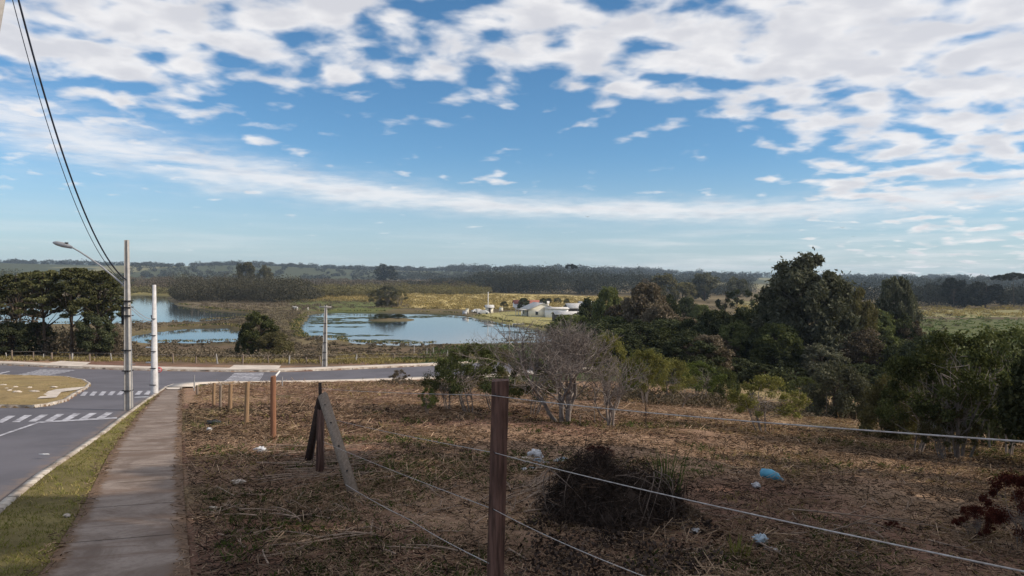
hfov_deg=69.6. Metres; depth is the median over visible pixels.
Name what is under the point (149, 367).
sidewalk
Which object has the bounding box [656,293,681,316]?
broadleaf tree
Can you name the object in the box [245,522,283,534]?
cut branch
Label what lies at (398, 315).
bush
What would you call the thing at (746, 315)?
broadleaf tree
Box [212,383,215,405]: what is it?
fence post
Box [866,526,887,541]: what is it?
cut branch
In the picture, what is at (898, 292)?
eucalyptus tree
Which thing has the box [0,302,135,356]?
undergrowth
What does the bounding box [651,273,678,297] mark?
distant tree
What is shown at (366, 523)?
lot grass
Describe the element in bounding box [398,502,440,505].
cut branch
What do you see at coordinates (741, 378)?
thicket floor
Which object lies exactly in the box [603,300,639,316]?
broadleaf tree
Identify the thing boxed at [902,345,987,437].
slender tree
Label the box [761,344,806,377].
broadleaf tree
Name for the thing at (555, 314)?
shed
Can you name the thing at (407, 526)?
cut branch
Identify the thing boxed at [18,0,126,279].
overhead cable
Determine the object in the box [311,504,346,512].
cut branch
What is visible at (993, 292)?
distant tree
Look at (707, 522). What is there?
leaf litter
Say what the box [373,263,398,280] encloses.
dome tree
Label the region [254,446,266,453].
plastic bag
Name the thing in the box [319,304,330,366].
utility pole
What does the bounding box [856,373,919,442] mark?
bush
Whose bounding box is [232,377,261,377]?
road marking
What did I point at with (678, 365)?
slender tree
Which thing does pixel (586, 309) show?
broadleaf tree
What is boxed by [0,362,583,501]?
road
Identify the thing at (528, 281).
woods edge
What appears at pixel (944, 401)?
bare sapling
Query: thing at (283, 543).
cut branch
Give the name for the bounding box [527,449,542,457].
plastic bag
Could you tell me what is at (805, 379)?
slender tree
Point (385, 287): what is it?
willow tree
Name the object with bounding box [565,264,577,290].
umbrella pine
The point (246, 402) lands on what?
fence post
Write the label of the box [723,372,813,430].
slender tree
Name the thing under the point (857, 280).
hillside woods
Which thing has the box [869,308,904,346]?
broadleaf tree
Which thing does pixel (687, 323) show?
broadleaf tree
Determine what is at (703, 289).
distant tree
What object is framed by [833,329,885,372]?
broadleaf tree
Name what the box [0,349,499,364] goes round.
roadside grass
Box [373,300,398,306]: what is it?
bush
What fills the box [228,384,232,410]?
fence post
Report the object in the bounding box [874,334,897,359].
broadleaf tree
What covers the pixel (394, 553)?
cut branch
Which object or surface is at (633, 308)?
broadleaf tree
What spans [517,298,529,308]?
broadleaf tree
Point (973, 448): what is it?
bare sapling
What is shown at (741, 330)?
broadleaf tree
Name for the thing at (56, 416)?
road marking
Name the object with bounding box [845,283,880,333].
eucalyptus tree
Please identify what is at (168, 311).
pond
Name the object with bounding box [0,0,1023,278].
sky
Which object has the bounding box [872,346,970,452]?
slender tree
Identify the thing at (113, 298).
pine tree
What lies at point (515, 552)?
cut branch
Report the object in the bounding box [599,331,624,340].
broadleaf tree
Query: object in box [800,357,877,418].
bush
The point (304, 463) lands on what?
cut branch
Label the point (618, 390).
bare tree
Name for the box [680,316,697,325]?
broadleaf tree
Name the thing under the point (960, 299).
distant tree
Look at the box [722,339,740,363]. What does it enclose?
broadleaf tree
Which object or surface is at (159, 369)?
road sign
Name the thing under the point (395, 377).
sapling
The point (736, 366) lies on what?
broadleaf tree
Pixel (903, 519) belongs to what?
cut branch
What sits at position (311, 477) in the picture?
cut branch
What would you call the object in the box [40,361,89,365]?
sidewalk
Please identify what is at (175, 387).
sidewalk
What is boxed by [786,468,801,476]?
tall grass clump
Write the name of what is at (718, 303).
araucaria tree
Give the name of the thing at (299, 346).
tussocks
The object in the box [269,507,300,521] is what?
cut branch
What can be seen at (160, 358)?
fence wire
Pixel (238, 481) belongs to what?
plastic scrap
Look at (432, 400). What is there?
shrub
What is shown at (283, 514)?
cut branch
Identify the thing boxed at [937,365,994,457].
bare sapling
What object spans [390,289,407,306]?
willow tree
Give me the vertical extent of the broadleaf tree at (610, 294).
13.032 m
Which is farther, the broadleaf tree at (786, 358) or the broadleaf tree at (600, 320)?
the broadleaf tree at (600, 320)
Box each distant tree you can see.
[235,262,254,280]
[255,264,272,278]
[641,278,651,297]
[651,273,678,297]
[670,282,697,300]
[690,272,720,300]
[725,276,750,299]
[940,277,971,307]
[962,281,1009,307]
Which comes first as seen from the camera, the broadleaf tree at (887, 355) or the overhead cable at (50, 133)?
the overhead cable at (50, 133)
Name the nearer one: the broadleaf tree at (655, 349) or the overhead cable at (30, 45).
the overhead cable at (30, 45)
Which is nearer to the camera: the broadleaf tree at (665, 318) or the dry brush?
the dry brush
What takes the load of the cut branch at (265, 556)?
on the ground at (22, 383)
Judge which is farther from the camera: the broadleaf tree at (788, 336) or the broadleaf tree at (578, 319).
the broadleaf tree at (578, 319)
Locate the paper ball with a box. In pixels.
[751,482,760,488]
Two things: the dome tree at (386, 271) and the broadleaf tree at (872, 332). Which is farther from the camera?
the dome tree at (386, 271)
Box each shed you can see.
[544,307,568,317]
[551,311,578,320]
[563,303,580,310]
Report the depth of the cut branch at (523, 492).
13.86 m
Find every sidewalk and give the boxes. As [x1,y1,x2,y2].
[0,360,514,369]
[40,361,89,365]
[165,383,207,388]
[167,368,592,387]
[227,365,280,369]
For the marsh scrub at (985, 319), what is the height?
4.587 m
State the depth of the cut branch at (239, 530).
10.59 m
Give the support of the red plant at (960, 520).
on the ground at (22, 383)
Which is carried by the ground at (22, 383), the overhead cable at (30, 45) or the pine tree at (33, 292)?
the pine tree at (33, 292)
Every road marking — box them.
[0,416,13,422]
[0,422,38,435]
[13,415,30,421]
[30,415,46,420]
[40,417,116,422]
[45,414,63,420]
[63,413,80,419]
[78,413,95,419]
[95,412,112,418]
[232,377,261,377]
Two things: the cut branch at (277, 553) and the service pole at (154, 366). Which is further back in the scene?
the service pole at (154, 366)
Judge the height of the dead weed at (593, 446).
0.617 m
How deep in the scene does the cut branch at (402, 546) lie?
10.02 m
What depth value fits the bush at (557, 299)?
388.60 m
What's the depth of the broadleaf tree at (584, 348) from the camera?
71.61 m
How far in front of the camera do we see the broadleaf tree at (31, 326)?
85.36 m
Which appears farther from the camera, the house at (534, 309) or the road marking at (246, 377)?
the house at (534, 309)
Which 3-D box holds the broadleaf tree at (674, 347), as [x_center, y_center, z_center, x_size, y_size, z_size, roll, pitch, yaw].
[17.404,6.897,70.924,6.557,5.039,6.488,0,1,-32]
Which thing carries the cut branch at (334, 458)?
on the ground at (22, 383)
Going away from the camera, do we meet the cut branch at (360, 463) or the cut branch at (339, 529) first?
the cut branch at (339, 529)
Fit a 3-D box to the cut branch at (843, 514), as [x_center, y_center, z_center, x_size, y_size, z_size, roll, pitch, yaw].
[6.295,3.989,12.552,3.076,0.154,0.122,5,-6,8]
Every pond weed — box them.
[310,313,445,342]
[454,317,546,341]
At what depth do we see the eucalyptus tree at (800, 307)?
82.07 m
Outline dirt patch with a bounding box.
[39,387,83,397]
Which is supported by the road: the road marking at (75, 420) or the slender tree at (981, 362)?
the road marking at (75, 420)
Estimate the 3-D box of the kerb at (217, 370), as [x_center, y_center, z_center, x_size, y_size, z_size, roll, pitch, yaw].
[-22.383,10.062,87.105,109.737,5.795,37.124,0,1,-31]
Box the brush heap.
[533,437,708,538]
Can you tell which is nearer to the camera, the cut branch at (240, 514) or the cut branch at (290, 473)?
the cut branch at (240, 514)
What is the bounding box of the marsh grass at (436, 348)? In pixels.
[389,342,673,373]
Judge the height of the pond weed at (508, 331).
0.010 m
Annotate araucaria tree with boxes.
[715,291,735,313]
[722,289,752,309]
[739,294,758,310]
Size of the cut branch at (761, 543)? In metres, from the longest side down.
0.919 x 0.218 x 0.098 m
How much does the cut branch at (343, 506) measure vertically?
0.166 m
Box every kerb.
[0,362,476,371]
[0,374,90,407]
[0,387,164,512]
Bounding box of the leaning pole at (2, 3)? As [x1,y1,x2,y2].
[0,0,4,28]
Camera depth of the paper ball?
15.89 m
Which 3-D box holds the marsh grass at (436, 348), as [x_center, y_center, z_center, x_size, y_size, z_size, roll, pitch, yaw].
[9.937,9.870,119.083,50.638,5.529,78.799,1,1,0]
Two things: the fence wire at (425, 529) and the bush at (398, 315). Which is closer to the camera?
the fence wire at (425, 529)
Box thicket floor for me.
[534,350,1019,439]
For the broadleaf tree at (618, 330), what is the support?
on the ground at (22, 383)
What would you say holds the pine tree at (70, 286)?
on the ground at (22, 383)
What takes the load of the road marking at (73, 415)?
on the road
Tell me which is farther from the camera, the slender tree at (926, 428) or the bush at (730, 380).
the bush at (730, 380)
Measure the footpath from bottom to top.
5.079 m
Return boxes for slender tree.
[419,355,473,409]
[435,339,504,413]
[470,344,522,408]
[505,353,558,414]
[585,330,628,406]
[623,348,670,403]
[650,357,698,398]
[667,359,727,399]
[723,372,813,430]
[782,375,825,405]
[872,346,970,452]
[892,326,1014,459]
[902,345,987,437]
[916,406,983,459]
[952,322,1023,454]
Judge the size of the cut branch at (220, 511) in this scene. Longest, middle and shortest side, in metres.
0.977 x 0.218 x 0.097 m
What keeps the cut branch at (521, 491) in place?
on the ground at (22, 383)
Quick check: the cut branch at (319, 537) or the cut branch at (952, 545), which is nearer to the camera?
the cut branch at (319, 537)
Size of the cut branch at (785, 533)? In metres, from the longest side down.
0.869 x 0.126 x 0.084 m
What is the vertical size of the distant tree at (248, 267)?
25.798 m
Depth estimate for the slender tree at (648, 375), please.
40.84 m
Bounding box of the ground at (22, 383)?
[0,263,1023,575]
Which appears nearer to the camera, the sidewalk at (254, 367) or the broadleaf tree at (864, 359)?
the sidewalk at (254, 367)
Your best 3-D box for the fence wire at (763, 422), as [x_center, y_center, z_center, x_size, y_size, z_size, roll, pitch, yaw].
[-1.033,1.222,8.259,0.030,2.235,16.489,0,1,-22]
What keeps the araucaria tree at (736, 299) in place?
on the ground at (22, 383)
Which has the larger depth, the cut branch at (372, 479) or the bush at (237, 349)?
the bush at (237, 349)
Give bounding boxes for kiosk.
[484,305,493,312]
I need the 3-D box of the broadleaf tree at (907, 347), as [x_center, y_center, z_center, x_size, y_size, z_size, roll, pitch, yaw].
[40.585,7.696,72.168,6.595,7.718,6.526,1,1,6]
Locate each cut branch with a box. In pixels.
[191,501,250,519]
[204,511,256,517]
[218,525,270,536]
[239,508,283,512]
[244,472,326,477]
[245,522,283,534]
[256,462,327,465]
[259,542,308,547]
[259,543,306,556]
[262,472,323,476]
[262,549,270,564]
[266,513,297,517]
[268,531,322,538]
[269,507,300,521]
[283,472,337,483]
[284,461,353,468]
[284,468,355,471]
[286,526,354,545]
[290,500,334,510]
[299,452,369,460]
[302,533,365,543]
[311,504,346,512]
[314,474,410,487]
[316,521,388,531]
[318,470,422,479]
[331,499,357,512]
[333,532,381,536]
[338,462,373,466]
[352,450,395,455]
[353,500,387,507]
[368,546,420,548]
[379,539,396,556]
[390,519,441,527]
[393,544,457,551]
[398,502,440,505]
[505,548,524,557]
[506,485,538,495]
[507,486,539,499]
[512,479,538,489]
[721,502,751,509]
[753,526,806,534]
[760,542,788,558]
[788,508,964,533]
[800,511,886,537]
[833,523,903,535]
[863,523,893,531]
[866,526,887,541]
[887,517,927,522]
[928,539,976,552]
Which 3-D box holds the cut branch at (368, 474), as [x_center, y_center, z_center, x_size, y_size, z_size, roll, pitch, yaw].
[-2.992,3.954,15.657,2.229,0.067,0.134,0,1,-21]
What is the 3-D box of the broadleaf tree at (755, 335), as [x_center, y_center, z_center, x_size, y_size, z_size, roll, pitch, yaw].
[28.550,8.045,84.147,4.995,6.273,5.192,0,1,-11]
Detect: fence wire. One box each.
[8,354,411,359]
[13,351,405,355]
[321,388,1023,442]
[325,442,642,575]
[337,420,1023,571]
[345,484,488,563]
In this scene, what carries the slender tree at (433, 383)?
on the ground at (22, 383)
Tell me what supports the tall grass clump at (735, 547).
on the ground at (22, 383)
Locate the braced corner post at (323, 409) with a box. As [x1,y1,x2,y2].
[304,383,359,496]
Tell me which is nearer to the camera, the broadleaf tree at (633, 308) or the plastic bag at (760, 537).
the plastic bag at (760, 537)
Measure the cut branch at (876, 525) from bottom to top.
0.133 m
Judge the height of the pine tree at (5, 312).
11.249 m
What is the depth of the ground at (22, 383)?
17.98 m
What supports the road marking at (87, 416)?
on the road
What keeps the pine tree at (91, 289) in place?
on the ground at (22, 383)
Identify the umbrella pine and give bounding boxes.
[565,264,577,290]
[990,275,1012,306]
[1004,272,1023,306]
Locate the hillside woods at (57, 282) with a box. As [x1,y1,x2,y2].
[0,268,135,294]
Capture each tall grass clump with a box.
[641,441,699,494]
[721,533,755,561]
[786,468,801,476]
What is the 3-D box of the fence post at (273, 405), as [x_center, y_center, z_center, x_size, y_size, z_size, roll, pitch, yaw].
[-6.961,3.717,21.466,0.144,2.332,0.142,1,1,0]
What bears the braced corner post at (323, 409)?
on the ground at (22, 383)
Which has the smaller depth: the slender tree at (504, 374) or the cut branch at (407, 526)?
the cut branch at (407, 526)
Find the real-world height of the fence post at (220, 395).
1.457 m
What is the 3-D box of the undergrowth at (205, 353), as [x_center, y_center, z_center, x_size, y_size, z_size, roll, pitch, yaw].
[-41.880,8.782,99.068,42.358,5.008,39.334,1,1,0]
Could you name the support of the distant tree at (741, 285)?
on the ground at (22, 383)
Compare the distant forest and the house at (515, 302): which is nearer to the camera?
the house at (515, 302)
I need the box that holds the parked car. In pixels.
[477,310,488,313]
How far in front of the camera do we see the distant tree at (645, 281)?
468.15 m
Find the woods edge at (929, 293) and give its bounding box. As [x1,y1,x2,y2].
[851,278,1023,306]
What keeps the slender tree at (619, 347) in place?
on the ground at (22, 383)
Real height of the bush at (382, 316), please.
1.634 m
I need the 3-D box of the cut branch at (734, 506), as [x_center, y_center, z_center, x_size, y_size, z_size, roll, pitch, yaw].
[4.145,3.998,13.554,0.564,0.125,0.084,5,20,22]
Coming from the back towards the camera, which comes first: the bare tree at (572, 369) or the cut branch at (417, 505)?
the bare tree at (572, 369)
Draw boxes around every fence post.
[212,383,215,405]
[219,385,221,407]
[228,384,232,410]
[244,382,249,423]
[270,375,275,441]
[487,379,508,575]
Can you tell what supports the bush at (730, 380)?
on the ground at (22, 383)
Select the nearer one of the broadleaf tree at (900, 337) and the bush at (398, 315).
the broadleaf tree at (900, 337)
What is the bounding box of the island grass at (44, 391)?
[1,374,83,404]
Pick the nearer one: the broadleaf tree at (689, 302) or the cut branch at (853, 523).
the cut branch at (853, 523)
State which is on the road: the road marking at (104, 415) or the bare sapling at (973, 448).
the road marking at (104, 415)
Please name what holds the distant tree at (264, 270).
on the ground at (22, 383)
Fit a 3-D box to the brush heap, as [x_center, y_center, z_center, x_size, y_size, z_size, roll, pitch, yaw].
[1.767,3.339,12.384,3.087,1.776,2.908,1,1,28]
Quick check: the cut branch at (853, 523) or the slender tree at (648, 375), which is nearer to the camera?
the cut branch at (853, 523)
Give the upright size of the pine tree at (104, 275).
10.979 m
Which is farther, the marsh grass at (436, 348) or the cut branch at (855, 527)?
the marsh grass at (436, 348)
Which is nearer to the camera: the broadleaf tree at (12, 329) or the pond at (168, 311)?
the broadleaf tree at (12, 329)
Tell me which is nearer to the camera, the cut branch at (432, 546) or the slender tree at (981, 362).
the cut branch at (432, 546)
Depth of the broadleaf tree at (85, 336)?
83.36 m
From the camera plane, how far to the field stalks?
372.67 m
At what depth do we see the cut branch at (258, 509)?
12.09 m
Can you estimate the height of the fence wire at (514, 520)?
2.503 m
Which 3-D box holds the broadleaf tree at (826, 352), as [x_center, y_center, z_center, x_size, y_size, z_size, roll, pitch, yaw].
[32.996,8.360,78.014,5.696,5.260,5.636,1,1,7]
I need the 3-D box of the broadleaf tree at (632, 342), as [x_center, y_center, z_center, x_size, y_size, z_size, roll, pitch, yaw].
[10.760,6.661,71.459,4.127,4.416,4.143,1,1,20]
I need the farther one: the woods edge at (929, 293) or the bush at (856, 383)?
the woods edge at (929, 293)
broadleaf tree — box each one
[0,321,37,354]
[15,322,57,352]
[74,314,118,356]
[238,311,279,353]
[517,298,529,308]
[539,298,546,303]
[544,314,589,351]
[553,333,606,369]
[559,320,607,342]
[576,297,603,325]
[589,316,611,325]
[591,286,622,319]
[597,323,633,333]
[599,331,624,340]
[600,315,628,323]
[602,326,639,336]
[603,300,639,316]
[603,334,644,366]
[618,323,664,348]
[620,282,668,323]
[625,319,653,327]
[639,303,681,322]
[640,347,671,368]
[642,340,666,348]
[649,319,682,330]
[654,317,681,325]
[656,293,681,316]
[656,333,726,377]
[675,318,709,330]
[677,297,696,317]
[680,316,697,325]
[683,334,734,378]
[689,304,709,320]
[691,309,735,335]
[702,328,731,343]
[718,319,756,363]
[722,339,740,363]
[729,357,753,373]
[732,304,767,343]
[741,332,779,359]
[744,363,780,385]
[749,322,807,372]
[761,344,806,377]
[762,297,779,322]
[778,367,808,386]
[799,342,852,370]
[801,367,845,391]
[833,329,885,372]
[844,362,888,389]
[858,326,879,335]
[861,342,891,381]
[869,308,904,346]
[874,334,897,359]
[877,345,918,373]
[879,310,917,346]
[890,328,955,384]
[892,317,926,341]
[894,331,906,342]
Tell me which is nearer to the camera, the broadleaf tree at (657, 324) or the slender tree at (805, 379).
the slender tree at (805, 379)
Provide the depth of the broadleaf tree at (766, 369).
71.88 m
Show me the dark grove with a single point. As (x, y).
(240, 288)
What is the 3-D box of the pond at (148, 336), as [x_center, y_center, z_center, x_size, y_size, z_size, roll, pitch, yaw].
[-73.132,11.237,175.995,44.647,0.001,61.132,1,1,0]
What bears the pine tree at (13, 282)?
on the ground at (22, 383)
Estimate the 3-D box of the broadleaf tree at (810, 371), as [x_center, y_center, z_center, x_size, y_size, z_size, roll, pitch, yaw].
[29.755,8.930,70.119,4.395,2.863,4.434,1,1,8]
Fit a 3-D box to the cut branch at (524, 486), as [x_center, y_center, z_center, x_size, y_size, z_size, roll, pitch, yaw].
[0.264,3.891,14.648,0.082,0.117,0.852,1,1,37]
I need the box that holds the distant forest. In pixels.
[0,258,1021,279]
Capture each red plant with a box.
[950,502,996,537]
[976,463,1023,546]
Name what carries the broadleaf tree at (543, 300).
on the ground at (22, 383)
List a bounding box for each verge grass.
[0,384,205,575]
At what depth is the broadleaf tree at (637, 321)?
92.28 m
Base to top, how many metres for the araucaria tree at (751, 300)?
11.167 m
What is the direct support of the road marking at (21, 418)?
on the road
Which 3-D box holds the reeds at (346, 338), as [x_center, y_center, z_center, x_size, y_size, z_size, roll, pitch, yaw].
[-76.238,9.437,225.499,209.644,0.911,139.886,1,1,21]
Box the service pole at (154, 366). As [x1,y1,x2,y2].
[146,285,158,395]
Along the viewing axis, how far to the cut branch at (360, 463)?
16.82 m
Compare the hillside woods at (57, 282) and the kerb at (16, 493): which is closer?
the kerb at (16, 493)
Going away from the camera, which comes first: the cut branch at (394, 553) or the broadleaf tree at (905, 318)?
the cut branch at (394, 553)
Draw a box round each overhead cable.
[12,0,122,279]
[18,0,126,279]
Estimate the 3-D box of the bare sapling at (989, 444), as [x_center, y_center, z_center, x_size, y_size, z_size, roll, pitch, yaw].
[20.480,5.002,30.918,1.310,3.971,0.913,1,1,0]
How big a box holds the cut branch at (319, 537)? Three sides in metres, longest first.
1.076 x 0.218 x 0.097 m
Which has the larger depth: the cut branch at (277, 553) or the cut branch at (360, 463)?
the cut branch at (360, 463)
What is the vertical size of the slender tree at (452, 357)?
3.596 m
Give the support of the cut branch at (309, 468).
on the ground at (22, 383)
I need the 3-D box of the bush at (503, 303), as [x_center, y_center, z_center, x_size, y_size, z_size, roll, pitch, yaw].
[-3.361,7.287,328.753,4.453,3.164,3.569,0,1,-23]
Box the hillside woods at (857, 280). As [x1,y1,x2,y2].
[130,261,1023,289]
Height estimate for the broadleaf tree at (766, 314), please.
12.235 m
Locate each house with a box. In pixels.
[512,300,538,308]
[515,302,550,316]
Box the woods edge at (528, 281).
[404,264,756,295]
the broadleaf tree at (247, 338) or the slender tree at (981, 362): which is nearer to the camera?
the slender tree at (981, 362)
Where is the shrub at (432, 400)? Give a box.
[418,386,439,412]
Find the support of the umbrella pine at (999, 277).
on the ground at (22, 383)
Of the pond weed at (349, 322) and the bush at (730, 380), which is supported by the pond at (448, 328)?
the pond weed at (349, 322)
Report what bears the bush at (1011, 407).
on the ground at (22, 383)
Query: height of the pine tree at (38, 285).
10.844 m
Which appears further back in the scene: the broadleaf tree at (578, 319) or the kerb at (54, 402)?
the broadleaf tree at (578, 319)
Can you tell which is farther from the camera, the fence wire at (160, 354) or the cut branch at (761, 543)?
the fence wire at (160, 354)
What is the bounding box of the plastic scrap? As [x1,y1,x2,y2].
[232,479,245,484]
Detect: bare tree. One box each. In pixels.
[454,310,628,422]
[571,357,652,425]
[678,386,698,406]
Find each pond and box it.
[0,295,247,328]
[132,329,201,340]
[135,313,545,345]
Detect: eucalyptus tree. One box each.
[750,247,862,366]
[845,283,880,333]
[873,275,925,337]
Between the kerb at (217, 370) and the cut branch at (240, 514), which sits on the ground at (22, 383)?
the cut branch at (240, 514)
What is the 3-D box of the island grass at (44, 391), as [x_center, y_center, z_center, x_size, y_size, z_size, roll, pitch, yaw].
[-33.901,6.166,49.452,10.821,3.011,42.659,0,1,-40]
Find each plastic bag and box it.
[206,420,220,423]
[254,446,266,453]
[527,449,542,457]
[751,533,768,542]
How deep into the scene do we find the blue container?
17.18 m
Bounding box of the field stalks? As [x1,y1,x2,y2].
[284,292,1023,316]
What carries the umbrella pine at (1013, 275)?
on the ground at (22, 383)
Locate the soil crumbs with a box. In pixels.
[23,387,207,575]
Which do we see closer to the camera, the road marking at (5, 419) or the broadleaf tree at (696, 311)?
the road marking at (5, 419)
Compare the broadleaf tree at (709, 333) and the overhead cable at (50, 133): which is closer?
the overhead cable at (50, 133)
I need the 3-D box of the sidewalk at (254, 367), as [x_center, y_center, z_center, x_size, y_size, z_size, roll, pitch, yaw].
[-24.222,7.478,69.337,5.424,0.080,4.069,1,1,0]
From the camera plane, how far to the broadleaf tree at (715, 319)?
88.99 m
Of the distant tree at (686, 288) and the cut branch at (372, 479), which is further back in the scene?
the distant tree at (686, 288)
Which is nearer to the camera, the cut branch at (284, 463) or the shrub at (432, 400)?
the cut branch at (284, 463)
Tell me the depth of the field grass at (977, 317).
244.14 m
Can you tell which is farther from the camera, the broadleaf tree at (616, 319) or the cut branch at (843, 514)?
the broadleaf tree at (616, 319)
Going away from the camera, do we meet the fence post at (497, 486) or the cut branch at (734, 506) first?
the fence post at (497, 486)
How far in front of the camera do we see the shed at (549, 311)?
254.32 m
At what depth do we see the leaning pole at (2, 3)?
19.87 m
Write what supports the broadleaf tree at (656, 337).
on the ground at (22, 383)
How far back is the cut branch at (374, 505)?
12.56 m
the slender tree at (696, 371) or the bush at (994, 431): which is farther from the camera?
the slender tree at (696, 371)
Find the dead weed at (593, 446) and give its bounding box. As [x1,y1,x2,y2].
[584,445,616,458]
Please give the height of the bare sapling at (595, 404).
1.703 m
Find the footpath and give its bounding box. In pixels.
[38,388,190,575]
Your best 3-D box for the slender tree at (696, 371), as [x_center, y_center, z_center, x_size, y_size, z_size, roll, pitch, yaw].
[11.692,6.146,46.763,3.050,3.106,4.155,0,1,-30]
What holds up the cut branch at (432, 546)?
on the ground at (22, 383)
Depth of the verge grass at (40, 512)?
12.10 m
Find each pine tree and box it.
[0,272,45,352]
[0,280,12,316]
[3,270,62,321]
[13,269,78,356]
[41,267,109,355]
[68,277,115,323]
[74,269,132,355]
[99,280,123,328]
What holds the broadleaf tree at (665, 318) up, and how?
on the ground at (22, 383)
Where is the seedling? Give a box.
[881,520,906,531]
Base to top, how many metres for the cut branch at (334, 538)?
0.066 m
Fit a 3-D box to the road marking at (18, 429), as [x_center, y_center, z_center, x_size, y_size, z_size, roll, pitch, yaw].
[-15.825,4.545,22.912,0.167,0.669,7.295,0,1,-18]
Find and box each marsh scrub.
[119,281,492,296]
[925,318,1023,360]
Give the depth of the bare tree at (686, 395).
39.85 m
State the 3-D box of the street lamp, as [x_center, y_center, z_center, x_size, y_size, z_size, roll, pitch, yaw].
[-17.845,1.780,31.389,3.518,7.678,0.439,1,1,0]
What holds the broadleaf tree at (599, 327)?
on the ground at (22, 383)
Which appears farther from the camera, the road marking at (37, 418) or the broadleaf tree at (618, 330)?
the broadleaf tree at (618, 330)
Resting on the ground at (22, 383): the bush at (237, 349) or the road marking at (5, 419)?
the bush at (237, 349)
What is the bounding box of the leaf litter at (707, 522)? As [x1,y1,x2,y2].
[504,492,727,575]
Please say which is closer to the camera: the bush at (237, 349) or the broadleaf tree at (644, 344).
the broadleaf tree at (644, 344)
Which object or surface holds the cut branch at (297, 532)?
on the ground at (22, 383)
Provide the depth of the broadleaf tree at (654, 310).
97.48 m
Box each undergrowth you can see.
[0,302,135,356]
[114,347,338,360]
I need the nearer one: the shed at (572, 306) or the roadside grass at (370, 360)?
the roadside grass at (370, 360)
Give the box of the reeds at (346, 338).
[57,303,545,343]
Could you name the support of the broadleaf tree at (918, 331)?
on the ground at (22, 383)
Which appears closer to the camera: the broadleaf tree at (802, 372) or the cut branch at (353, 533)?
the cut branch at (353, 533)
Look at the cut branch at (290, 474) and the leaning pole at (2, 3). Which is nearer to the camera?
the cut branch at (290, 474)
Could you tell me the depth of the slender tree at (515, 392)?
30.43 m
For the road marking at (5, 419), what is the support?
on the road
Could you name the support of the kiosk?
on the ground at (22, 383)
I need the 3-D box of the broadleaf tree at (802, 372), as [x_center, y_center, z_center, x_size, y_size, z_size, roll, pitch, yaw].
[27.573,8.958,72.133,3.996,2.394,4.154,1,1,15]
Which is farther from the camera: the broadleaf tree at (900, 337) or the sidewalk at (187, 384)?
the broadleaf tree at (900, 337)
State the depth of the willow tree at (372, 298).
316.57 m
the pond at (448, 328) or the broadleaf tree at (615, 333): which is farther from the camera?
the pond at (448, 328)
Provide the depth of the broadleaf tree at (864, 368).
69.26 m
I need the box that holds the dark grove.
[162,269,324,302]
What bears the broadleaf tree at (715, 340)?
on the ground at (22, 383)
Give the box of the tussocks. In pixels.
[114,297,959,359]
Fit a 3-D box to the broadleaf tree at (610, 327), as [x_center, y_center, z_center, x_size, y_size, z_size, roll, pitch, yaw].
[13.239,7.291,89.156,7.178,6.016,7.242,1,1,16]
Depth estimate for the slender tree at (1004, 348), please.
27.82 m
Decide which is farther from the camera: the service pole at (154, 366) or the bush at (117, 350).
the bush at (117, 350)
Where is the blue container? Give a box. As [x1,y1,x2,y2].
[760,468,782,481]
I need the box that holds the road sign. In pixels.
[158,367,161,386]
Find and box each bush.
[99,328,123,356]
[234,326,255,355]
[254,330,295,356]
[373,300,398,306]
[374,313,390,317]
[390,314,406,317]
[500,301,507,306]
[553,297,561,302]
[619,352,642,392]
[706,366,740,398]
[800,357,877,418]
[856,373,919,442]
[932,343,1022,445]
[992,343,1023,448]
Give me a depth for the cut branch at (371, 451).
18.49 m
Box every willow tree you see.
[368,289,385,306]
[375,284,399,305]
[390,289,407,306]
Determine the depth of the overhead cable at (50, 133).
23.82 m
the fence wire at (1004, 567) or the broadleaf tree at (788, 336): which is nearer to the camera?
the fence wire at (1004, 567)
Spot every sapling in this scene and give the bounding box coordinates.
[388,369,409,384]
[594,390,603,421]
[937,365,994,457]
[943,356,967,452]
[968,366,1003,459]
[987,360,1002,447]
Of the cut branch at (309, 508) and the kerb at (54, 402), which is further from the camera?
the kerb at (54, 402)
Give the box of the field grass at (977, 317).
[915,314,1023,357]
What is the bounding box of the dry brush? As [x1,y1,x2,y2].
[377,378,861,419]
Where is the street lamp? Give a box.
[53,240,134,410]

